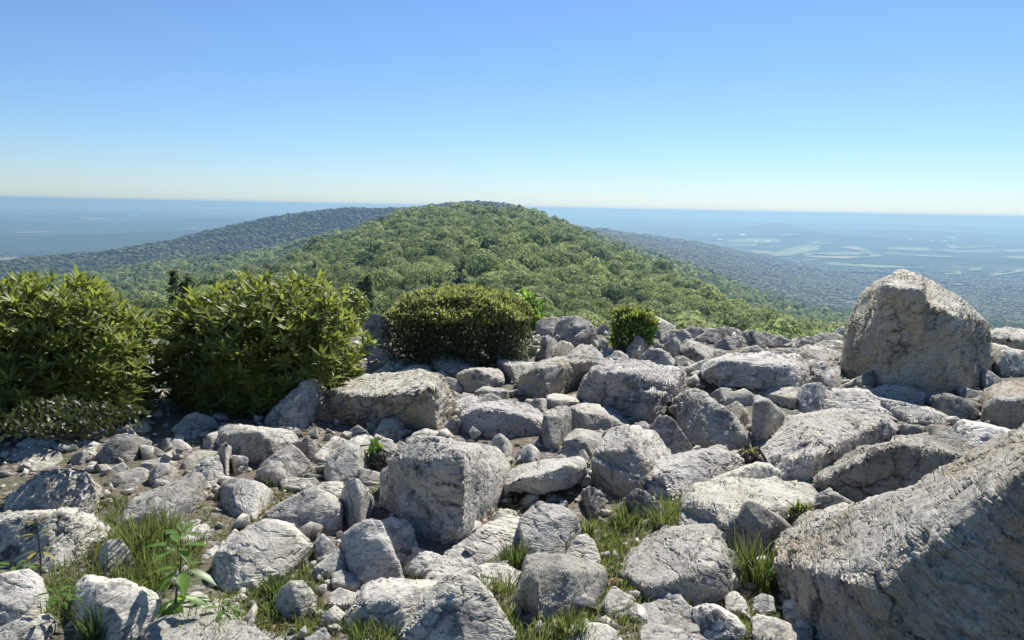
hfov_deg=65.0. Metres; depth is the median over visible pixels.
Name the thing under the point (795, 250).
field
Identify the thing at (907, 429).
rock
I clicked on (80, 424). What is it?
shrub
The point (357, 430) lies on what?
rock
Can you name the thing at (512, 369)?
rock
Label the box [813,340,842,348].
slab
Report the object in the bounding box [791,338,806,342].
rock
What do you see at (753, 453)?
leafy sprig
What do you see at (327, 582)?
rock shard
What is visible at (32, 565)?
young plant
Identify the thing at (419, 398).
boulder
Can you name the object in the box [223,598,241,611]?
stone
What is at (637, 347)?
rock
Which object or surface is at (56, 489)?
boulder
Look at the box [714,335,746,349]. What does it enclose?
rock
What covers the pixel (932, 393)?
rock shard
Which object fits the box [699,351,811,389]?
boulder
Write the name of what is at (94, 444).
rock shard
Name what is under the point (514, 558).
grass tuft
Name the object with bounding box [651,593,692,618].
rock
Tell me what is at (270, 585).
grass tuft
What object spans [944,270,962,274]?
field
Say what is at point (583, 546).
rock
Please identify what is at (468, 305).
round shrub
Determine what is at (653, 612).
rock
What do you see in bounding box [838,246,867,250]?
field
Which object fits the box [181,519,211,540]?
slab
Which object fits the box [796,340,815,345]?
rock
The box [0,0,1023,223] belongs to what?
sky
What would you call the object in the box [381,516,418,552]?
rock
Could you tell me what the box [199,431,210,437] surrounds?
rock shard
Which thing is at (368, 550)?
boulder
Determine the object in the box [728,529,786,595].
grass tuft
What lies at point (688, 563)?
rock
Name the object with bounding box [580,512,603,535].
grass tuft
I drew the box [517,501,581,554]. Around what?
slab
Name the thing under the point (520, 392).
rock shard
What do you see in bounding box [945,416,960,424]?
rock shard
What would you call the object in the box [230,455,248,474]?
rock
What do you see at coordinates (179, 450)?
rock shard
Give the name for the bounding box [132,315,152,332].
hemlock tree
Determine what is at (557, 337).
stone
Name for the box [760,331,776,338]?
rock
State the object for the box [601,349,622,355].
rock
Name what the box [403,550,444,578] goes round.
stone
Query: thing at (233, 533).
rock
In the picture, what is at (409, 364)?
rock
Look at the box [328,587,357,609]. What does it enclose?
rock
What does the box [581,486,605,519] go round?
rock
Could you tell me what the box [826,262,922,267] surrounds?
field
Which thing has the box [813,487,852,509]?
rock
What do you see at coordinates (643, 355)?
rock
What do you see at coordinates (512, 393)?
rock shard
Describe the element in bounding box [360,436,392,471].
leafy sprig
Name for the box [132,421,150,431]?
stone
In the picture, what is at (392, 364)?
rock
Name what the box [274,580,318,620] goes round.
rock
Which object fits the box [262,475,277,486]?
grass tuft
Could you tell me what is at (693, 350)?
boulder
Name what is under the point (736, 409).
rock
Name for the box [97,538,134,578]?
boulder
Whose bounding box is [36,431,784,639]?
grass
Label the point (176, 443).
rock
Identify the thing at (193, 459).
rock
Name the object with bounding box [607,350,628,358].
rock
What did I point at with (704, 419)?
boulder
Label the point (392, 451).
stone
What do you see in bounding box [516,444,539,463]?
stone
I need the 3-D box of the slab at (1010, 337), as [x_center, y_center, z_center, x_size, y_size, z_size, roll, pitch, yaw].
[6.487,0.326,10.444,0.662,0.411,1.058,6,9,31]
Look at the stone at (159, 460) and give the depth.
5.00 m
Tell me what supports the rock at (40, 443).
on the ground at (16, 479)
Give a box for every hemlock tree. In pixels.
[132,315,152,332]
[152,307,167,334]
[163,268,198,326]
[312,261,316,271]
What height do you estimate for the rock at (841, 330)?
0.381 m
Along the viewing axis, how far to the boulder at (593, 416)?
6.00 m
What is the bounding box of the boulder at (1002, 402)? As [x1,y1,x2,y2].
[980,381,1023,428]
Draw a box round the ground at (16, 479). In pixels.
[0,331,1023,639]
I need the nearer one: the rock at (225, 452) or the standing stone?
the rock at (225, 452)
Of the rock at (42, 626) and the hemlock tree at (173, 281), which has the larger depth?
the hemlock tree at (173, 281)
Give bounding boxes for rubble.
[0,330,1011,639]
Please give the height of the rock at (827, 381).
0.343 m
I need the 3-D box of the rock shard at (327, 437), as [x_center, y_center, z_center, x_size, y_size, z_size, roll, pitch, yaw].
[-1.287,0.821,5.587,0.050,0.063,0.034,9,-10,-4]
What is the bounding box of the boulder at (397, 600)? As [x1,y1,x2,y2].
[344,577,437,634]
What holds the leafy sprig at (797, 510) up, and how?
on the ground at (16, 479)
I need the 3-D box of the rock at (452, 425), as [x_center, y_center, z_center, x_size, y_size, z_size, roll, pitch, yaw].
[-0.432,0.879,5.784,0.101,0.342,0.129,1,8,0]
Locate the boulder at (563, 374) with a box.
[517,344,603,398]
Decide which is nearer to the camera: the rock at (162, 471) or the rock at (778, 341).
the rock at (162, 471)
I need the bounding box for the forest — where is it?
[0,200,1023,338]
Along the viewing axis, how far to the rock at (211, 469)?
4.67 m
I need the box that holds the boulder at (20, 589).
[0,569,48,625]
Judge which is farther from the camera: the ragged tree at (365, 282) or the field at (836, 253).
the field at (836, 253)
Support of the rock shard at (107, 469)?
on the ground at (16, 479)
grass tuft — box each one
[69,595,118,639]
[94,493,174,558]
[121,497,199,545]
[253,568,294,598]
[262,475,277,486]
[338,607,380,639]
[486,536,538,569]
[547,601,596,639]
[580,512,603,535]
[607,495,648,527]
[640,496,679,528]
[703,514,781,579]
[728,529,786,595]
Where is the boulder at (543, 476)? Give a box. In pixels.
[503,456,587,494]
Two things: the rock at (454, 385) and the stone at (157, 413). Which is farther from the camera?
the rock at (454, 385)
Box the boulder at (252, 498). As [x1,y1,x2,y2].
[219,478,273,520]
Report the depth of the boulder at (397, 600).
3.17 m
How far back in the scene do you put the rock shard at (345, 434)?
5.64 m
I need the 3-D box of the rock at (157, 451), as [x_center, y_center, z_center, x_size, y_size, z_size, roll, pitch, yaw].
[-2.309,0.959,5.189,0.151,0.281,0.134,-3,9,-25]
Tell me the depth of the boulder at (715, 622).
3.12 m
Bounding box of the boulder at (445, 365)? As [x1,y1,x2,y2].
[414,342,481,372]
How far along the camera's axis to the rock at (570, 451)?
5.26 m
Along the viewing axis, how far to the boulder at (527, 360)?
8.35 m
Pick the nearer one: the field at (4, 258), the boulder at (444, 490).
the boulder at (444, 490)
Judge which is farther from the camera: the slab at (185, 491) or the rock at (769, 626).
the slab at (185, 491)
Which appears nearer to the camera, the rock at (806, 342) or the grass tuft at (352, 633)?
the grass tuft at (352, 633)
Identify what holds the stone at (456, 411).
on the ground at (16, 479)
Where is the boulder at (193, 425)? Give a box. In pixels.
[173,412,218,438]
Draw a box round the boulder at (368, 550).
[341,518,403,587]
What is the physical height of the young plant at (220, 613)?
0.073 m
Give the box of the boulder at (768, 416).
[751,395,785,443]
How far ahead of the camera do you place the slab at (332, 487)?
4.62 m
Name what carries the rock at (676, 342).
on the ground at (16, 479)
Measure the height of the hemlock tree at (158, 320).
3.034 m
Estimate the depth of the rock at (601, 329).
10.36 m
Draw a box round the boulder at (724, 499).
[677,476,818,547]
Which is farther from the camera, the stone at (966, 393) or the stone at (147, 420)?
the stone at (966, 393)
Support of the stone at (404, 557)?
on the ground at (16, 479)
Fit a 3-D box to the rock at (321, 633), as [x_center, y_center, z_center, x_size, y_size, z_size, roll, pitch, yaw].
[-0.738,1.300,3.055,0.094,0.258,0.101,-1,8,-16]
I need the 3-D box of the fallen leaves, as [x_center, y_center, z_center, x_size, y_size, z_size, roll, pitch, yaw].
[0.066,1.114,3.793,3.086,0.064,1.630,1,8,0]
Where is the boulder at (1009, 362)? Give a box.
[991,343,1023,376]
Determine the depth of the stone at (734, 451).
5.34 m
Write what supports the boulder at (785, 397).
on the ground at (16, 479)
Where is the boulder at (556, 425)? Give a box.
[541,405,571,451]
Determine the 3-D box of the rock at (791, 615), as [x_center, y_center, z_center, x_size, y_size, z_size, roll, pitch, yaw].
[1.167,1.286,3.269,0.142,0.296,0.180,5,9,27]
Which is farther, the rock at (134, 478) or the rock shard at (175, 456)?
the rock shard at (175, 456)
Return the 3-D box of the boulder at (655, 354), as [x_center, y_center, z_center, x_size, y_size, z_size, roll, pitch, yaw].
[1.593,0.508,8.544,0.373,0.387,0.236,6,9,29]
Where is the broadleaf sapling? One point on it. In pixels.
(182, 580)
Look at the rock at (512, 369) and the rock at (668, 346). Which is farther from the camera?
the rock at (668, 346)
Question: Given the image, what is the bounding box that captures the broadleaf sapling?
[144,521,216,618]
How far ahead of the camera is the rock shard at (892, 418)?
6.35 m
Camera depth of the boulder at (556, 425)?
5.52 m
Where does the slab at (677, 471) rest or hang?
on the ground at (16, 479)
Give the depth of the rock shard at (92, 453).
5.02 m
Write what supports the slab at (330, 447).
on the ground at (16, 479)
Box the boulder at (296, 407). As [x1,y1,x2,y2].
[264,377,327,428]
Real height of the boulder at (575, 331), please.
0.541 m
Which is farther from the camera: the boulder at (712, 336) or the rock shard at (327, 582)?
the boulder at (712, 336)
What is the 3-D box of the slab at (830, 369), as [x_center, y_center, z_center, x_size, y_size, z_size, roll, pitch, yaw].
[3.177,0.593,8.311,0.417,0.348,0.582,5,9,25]
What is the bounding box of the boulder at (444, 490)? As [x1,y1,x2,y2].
[379,435,510,544]
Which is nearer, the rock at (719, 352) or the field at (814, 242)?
the rock at (719, 352)
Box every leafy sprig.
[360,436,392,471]
[737,443,766,464]
[785,499,820,525]
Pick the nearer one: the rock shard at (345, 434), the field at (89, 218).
the rock shard at (345, 434)
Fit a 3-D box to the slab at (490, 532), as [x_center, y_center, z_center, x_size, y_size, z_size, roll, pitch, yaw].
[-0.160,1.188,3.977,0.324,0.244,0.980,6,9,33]
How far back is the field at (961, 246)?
7889.91 m
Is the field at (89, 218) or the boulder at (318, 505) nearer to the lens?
the boulder at (318, 505)
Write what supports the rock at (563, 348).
on the ground at (16, 479)
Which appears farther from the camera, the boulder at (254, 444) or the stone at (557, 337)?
the stone at (557, 337)
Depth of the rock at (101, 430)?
5.54 m
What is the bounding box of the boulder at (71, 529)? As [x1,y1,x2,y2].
[0,507,113,571]
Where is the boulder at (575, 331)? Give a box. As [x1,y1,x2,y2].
[554,315,598,346]
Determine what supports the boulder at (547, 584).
on the ground at (16, 479)
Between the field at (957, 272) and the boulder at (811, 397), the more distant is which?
the field at (957, 272)
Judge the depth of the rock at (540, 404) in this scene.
6.53 m
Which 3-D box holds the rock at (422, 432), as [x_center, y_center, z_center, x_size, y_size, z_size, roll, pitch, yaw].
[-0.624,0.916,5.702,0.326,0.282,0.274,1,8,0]
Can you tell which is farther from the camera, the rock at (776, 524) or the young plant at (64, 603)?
the rock at (776, 524)
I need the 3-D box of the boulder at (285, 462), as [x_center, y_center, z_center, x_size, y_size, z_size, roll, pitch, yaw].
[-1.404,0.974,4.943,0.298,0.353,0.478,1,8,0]
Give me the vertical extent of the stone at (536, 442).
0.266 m
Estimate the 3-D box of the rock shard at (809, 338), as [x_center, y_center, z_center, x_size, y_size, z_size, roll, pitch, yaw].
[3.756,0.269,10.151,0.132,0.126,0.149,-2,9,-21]
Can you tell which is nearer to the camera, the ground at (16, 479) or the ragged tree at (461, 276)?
the ground at (16, 479)
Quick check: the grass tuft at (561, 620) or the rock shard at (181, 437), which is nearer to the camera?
the grass tuft at (561, 620)
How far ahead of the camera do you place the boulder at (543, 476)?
4.50 m
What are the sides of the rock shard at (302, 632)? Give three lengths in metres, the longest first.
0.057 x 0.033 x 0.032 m
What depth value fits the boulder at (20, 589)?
3.16 m
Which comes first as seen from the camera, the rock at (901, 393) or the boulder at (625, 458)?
the boulder at (625, 458)
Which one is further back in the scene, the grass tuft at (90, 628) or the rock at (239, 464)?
the rock at (239, 464)
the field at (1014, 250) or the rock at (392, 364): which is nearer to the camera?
the rock at (392, 364)
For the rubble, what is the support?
on the ground at (16, 479)
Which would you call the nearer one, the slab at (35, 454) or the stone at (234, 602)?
the stone at (234, 602)
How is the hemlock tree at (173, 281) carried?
on the terrain at (120, 228)
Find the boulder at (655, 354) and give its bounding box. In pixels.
[647,348,674,365]
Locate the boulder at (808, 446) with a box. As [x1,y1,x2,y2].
[757,408,898,482]
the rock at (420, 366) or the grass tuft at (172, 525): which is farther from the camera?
the rock at (420, 366)
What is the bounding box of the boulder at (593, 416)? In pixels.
[569,403,630,430]
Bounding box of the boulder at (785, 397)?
[752,386,800,409]
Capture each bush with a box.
[0,263,167,437]
[143,266,380,417]
[606,304,661,351]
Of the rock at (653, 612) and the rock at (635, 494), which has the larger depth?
the rock at (635, 494)
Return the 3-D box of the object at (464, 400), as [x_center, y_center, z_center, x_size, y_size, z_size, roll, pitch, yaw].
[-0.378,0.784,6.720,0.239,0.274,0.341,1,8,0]
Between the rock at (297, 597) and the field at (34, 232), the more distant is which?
the field at (34, 232)
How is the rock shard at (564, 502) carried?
on the ground at (16, 479)
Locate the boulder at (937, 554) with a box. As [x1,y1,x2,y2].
[772,423,1023,639]
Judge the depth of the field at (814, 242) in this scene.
7862.32 m
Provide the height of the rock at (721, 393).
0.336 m
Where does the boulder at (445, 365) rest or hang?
on the ground at (16, 479)
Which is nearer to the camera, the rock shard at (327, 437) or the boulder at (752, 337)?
the rock shard at (327, 437)
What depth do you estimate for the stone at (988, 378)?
7.84 m
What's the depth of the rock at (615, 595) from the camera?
3.28 m
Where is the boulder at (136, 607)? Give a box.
[70,574,161,639]
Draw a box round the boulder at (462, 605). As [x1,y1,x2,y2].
[398,571,516,639]
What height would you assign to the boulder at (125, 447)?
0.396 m
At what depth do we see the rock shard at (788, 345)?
9.62 m
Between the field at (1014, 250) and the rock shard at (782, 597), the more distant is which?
the field at (1014, 250)
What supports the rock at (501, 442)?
on the ground at (16, 479)
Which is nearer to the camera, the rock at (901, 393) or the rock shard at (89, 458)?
the rock shard at (89, 458)
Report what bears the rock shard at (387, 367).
on the ground at (16, 479)
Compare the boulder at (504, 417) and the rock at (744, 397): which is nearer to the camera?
the boulder at (504, 417)
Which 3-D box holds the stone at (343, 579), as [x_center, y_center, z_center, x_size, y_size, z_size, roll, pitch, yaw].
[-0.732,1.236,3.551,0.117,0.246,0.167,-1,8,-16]
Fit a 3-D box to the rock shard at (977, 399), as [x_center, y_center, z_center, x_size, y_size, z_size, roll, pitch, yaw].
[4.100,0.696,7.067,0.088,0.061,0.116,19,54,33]
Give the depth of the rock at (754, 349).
8.97 m
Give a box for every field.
[0,254,18,259]
[15,231,53,232]
[77,217,109,219]
[728,238,781,242]
[769,245,820,255]
[782,234,799,235]
[804,252,870,255]
[806,255,882,258]
[808,241,822,243]
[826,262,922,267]
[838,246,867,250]
[884,247,929,250]
[917,254,952,256]
[944,244,997,248]
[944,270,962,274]
[969,267,981,270]
[988,269,1023,275]
[1004,249,1023,251]
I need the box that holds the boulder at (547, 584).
[512,552,607,620]
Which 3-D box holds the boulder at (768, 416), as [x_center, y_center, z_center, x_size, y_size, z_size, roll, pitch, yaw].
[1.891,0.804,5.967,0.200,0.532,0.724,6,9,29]
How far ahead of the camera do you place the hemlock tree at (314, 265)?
320.34 m
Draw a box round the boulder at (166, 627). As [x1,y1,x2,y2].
[140,591,284,639]
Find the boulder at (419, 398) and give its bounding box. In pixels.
[316,368,456,428]
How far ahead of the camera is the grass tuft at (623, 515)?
4.20 m
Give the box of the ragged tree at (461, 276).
[451,259,468,284]
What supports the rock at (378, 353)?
on the ground at (16, 479)
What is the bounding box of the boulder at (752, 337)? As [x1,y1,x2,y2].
[740,329,774,348]
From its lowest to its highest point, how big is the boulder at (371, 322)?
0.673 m
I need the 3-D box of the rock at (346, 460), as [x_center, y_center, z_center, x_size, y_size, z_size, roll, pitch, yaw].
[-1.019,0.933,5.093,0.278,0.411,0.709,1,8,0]
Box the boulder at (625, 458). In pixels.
[591,424,671,495]
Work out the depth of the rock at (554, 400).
6.65 m
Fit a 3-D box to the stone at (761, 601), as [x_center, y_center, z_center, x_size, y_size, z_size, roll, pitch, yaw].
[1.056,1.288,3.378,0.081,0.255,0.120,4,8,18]
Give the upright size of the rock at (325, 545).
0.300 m
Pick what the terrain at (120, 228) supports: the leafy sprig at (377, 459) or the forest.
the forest
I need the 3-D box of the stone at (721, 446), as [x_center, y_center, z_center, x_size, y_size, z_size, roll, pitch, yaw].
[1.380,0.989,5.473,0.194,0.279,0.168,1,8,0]
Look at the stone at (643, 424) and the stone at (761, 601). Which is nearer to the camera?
the stone at (761, 601)
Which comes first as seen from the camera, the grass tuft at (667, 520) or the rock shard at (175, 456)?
the grass tuft at (667, 520)
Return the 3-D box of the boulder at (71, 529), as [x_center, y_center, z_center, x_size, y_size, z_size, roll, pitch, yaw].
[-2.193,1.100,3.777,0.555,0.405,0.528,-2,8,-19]
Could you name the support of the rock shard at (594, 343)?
on the ground at (16, 479)
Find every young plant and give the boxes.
[0,560,42,571]
[21,515,55,576]
[33,585,83,622]
[203,599,243,622]
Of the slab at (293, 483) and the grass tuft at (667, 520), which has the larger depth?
the slab at (293, 483)
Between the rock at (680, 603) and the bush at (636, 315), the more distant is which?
the bush at (636, 315)
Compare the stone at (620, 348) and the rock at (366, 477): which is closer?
the rock at (366, 477)
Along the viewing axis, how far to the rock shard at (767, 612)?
3.29 m
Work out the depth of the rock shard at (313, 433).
5.63 m
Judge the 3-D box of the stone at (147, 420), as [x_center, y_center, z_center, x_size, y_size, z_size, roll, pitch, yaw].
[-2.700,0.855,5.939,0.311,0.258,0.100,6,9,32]
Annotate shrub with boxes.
[0,393,152,444]
[331,283,371,326]
[376,282,538,365]
[504,286,547,331]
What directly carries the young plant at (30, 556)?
on the ground at (16, 479)
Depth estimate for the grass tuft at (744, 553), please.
3.64 m
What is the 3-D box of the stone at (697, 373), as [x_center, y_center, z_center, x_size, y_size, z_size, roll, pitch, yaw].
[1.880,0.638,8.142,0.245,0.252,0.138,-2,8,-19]
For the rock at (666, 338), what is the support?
on the ground at (16, 479)
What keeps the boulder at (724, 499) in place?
on the ground at (16, 479)
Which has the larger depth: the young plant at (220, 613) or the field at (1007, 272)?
the field at (1007, 272)
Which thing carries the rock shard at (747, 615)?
on the ground at (16, 479)
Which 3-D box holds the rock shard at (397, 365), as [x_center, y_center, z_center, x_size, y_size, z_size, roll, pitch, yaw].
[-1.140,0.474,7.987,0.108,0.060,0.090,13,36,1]
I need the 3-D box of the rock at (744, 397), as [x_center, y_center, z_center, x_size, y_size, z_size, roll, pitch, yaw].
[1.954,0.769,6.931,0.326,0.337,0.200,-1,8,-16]
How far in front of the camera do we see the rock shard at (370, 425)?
5.88 m
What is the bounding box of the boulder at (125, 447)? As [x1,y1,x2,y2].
[93,433,153,463]
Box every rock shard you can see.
[17,463,31,470]
[65,444,77,451]
[82,449,96,460]
[86,455,92,461]
[88,441,100,450]
[94,464,107,472]
[100,465,111,475]
[140,462,153,470]
[162,450,172,460]
[163,442,173,451]
[173,454,179,459]
[174,435,184,441]
[175,446,183,453]
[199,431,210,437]
[288,635,296,639]
[299,626,306,638]
[308,428,318,438]
[315,465,324,472]
[323,434,330,440]
[323,579,329,588]
[327,624,338,629]
[340,431,351,438]
[366,422,377,429]
[382,362,394,372]
[394,363,400,370]
[398,360,406,365]
[460,392,473,397]
[508,389,517,396]
[517,390,524,394]
[560,500,567,506]
[589,340,598,346]
[741,610,750,618]
[765,610,771,615]
[779,595,784,604]
[782,342,792,347]
[802,336,816,342]
[884,413,897,421]
[927,391,938,396]
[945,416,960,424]
[972,395,981,402]
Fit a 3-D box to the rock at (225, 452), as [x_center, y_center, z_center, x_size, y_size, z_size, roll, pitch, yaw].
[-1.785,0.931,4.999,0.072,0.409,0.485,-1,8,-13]
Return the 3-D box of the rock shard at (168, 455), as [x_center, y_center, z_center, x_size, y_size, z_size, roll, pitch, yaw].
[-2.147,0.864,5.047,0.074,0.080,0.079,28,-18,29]
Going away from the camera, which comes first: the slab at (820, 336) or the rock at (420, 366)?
the rock at (420, 366)
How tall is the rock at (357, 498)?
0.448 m
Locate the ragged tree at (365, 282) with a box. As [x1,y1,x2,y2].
[350,272,379,318]
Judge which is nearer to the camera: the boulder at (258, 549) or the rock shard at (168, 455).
the boulder at (258, 549)
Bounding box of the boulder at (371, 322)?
[361,313,390,356]
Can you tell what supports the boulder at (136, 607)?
on the ground at (16, 479)
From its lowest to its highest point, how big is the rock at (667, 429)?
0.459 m
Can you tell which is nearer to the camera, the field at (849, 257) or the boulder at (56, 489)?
the boulder at (56, 489)
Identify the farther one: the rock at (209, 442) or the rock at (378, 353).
the rock at (378, 353)
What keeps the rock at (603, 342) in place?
on the ground at (16, 479)
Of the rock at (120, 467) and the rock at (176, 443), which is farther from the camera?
the rock at (176, 443)
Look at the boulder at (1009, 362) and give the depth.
8.42 m
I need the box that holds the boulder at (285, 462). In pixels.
[256,445,312,485]
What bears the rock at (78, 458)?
on the ground at (16, 479)
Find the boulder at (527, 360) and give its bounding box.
[488,346,529,365]
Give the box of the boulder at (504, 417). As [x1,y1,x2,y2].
[459,399,542,437]
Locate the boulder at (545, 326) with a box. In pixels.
[535,317,559,335]
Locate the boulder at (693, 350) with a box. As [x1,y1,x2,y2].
[680,338,714,361]
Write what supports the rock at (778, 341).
on the ground at (16, 479)
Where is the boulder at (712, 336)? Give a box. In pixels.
[695,326,740,343]
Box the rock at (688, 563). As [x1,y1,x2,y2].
[619,523,732,605]
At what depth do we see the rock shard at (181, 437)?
5.39 m
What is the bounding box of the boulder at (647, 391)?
[577,357,686,423]
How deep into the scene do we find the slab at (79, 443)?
5.34 m
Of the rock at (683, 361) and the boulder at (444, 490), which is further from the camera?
the rock at (683, 361)
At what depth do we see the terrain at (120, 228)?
9136.21 m
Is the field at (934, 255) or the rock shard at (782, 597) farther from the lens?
the field at (934, 255)
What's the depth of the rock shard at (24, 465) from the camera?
4.83 m
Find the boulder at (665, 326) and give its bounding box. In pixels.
[652,314,675,338]
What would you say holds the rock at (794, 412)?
on the ground at (16, 479)
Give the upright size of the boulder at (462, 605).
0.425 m
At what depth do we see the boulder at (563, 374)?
7.11 m
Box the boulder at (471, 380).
[455,367,505,392]
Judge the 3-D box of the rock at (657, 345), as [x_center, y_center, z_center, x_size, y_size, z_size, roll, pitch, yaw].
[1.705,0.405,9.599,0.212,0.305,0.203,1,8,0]
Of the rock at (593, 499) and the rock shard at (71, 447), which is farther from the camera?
the rock shard at (71, 447)
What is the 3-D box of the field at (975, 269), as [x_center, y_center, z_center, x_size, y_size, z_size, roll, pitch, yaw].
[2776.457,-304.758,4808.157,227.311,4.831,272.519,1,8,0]
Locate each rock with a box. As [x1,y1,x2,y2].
[0,613,56,639]
[16,437,36,447]
[36,439,56,446]
[69,450,95,464]
[80,422,109,438]
[104,467,148,488]
[108,462,128,472]
[148,463,176,486]
[153,447,164,455]
[159,438,191,450]
[181,451,216,468]
[184,455,224,488]
[202,431,218,448]
[217,442,232,475]
[225,529,238,541]
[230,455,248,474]
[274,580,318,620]
[293,437,317,461]
[305,627,331,639]
[311,548,347,578]
[314,533,337,559]
[324,434,373,484]
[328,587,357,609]
[341,478,374,526]
[349,425,369,437]
[355,467,379,485]
[372,343,395,360]
[372,418,404,440]
[378,438,397,451]
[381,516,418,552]
[388,362,397,370]
[393,364,432,372]
[403,360,414,366]
[404,428,437,443]
[444,418,460,433]
[445,377,461,391]
[450,389,460,399]
[468,563,520,590]
[480,393,500,401]
[490,434,512,456]
[497,359,536,383]
[528,398,547,411]
[540,335,557,359]
[546,393,580,407]
[553,340,573,357]
[561,428,602,459]
[563,446,590,463]
[566,533,601,563]
[567,622,621,639]
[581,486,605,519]
[595,324,609,334]
[597,338,608,348]
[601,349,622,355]
[602,586,634,620]
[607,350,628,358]
[616,488,663,522]
[619,523,732,605]
[626,336,652,359]
[638,623,699,639]
[639,347,672,361]
[641,602,666,624]
[649,415,691,453]
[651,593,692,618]
[653,341,661,347]
[659,333,674,343]
[660,329,691,342]
[661,337,680,357]
[661,611,700,633]
[663,339,679,355]
[675,356,695,366]
[681,359,707,374]
[685,326,704,337]
[710,387,735,404]
[713,349,726,357]
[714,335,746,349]
[725,401,749,426]
[726,388,754,405]
[726,548,740,579]
[734,501,790,556]
[739,345,764,353]
[750,615,812,639]
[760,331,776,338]
[769,336,790,347]
[771,348,795,354]
[782,598,813,633]
[787,410,801,415]
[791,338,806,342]
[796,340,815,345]
[810,373,841,388]
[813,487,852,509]
[834,326,845,335]
[838,370,875,388]
[870,384,925,404]
[897,424,922,435]
[922,424,962,449]
[926,393,981,419]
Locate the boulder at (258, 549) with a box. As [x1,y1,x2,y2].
[211,518,309,592]
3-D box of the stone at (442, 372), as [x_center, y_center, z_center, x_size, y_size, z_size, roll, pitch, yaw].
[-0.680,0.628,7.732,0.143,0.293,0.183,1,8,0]
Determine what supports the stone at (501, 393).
on the ground at (16, 479)
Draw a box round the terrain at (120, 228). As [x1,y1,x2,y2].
[0,203,1023,316]
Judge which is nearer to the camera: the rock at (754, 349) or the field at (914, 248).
the rock at (754, 349)
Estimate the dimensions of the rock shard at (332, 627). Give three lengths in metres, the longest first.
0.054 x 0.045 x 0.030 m
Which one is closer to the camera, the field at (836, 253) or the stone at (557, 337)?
the stone at (557, 337)
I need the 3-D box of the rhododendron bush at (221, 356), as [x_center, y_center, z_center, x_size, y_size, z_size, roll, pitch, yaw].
[-2.020,0.150,6.498,1.845,1.154,1.610,1,8,0]
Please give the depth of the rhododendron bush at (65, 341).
5.51 m
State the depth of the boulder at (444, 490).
4.08 m
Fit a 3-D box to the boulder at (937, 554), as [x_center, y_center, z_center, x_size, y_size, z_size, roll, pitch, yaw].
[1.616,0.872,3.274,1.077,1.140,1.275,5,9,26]
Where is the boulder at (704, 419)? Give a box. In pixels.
[668,388,754,450]
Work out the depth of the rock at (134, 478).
4.58 m
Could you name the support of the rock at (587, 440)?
on the ground at (16, 479)
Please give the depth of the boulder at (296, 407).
5.89 m
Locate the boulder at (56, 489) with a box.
[3,468,101,513]
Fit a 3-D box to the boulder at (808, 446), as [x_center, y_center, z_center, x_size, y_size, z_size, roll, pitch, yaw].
[2.246,0.863,5.873,0.810,0.458,2.372,8,11,41]
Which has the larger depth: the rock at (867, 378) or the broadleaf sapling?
the rock at (867, 378)
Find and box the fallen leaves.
[241,492,623,635]
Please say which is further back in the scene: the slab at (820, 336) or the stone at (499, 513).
the slab at (820, 336)
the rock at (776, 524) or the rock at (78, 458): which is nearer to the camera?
the rock at (776, 524)
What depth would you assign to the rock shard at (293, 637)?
3.02 m
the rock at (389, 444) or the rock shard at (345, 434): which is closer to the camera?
the rock at (389, 444)
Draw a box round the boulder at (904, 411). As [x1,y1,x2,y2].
[880,398,947,423]
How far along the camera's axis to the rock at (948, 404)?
6.54 m
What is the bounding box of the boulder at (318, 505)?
[265,486,343,534]
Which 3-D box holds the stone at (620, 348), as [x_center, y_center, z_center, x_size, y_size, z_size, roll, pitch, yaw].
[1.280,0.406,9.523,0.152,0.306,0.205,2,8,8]
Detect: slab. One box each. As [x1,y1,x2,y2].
[5,446,62,471]
[69,440,97,446]
[115,472,205,530]
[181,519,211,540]
[280,476,319,492]
[312,436,343,462]
[314,481,343,498]
[425,514,519,580]
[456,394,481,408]
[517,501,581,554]
[644,447,745,501]
[710,461,781,481]
[800,344,841,360]
[808,359,842,377]
[810,432,970,502]
[812,332,843,342]
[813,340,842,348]
[822,387,896,418]
[952,419,1010,447]
[990,326,1023,349]
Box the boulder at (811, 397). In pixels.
[797,382,825,412]
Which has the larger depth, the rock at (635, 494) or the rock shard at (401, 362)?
the rock shard at (401, 362)
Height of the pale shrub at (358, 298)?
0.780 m
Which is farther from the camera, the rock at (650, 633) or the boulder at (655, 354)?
the boulder at (655, 354)
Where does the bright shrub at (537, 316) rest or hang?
on the ground at (16, 479)
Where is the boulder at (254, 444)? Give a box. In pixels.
[217,423,298,463]
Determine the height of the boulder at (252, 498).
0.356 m
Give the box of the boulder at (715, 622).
[691,603,746,639]
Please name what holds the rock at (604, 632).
on the ground at (16, 479)
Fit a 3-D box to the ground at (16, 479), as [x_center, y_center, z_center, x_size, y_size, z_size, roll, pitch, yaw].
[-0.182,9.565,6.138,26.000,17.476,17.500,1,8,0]
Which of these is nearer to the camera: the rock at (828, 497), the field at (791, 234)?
the rock at (828, 497)
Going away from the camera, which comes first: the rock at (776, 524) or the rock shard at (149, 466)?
the rock at (776, 524)
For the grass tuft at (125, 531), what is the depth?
3.68 m
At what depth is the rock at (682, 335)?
10.01 m
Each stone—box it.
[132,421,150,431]
[138,417,154,423]
[142,457,175,463]
[146,410,163,416]
[202,546,218,559]
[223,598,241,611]
[331,570,360,591]
[373,368,385,372]
[385,449,395,458]
[395,553,406,565]
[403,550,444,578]
[438,370,447,376]
[453,408,459,417]
[474,386,508,399]
[492,508,517,520]
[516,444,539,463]
[532,440,542,446]
[553,334,560,341]
[614,343,627,350]
[633,421,649,429]
[689,370,700,376]
[708,444,728,450]
[724,591,748,615]
[730,449,749,458]
[752,593,775,614]
[840,269,994,397]
[957,388,982,397]
[979,370,1002,388]

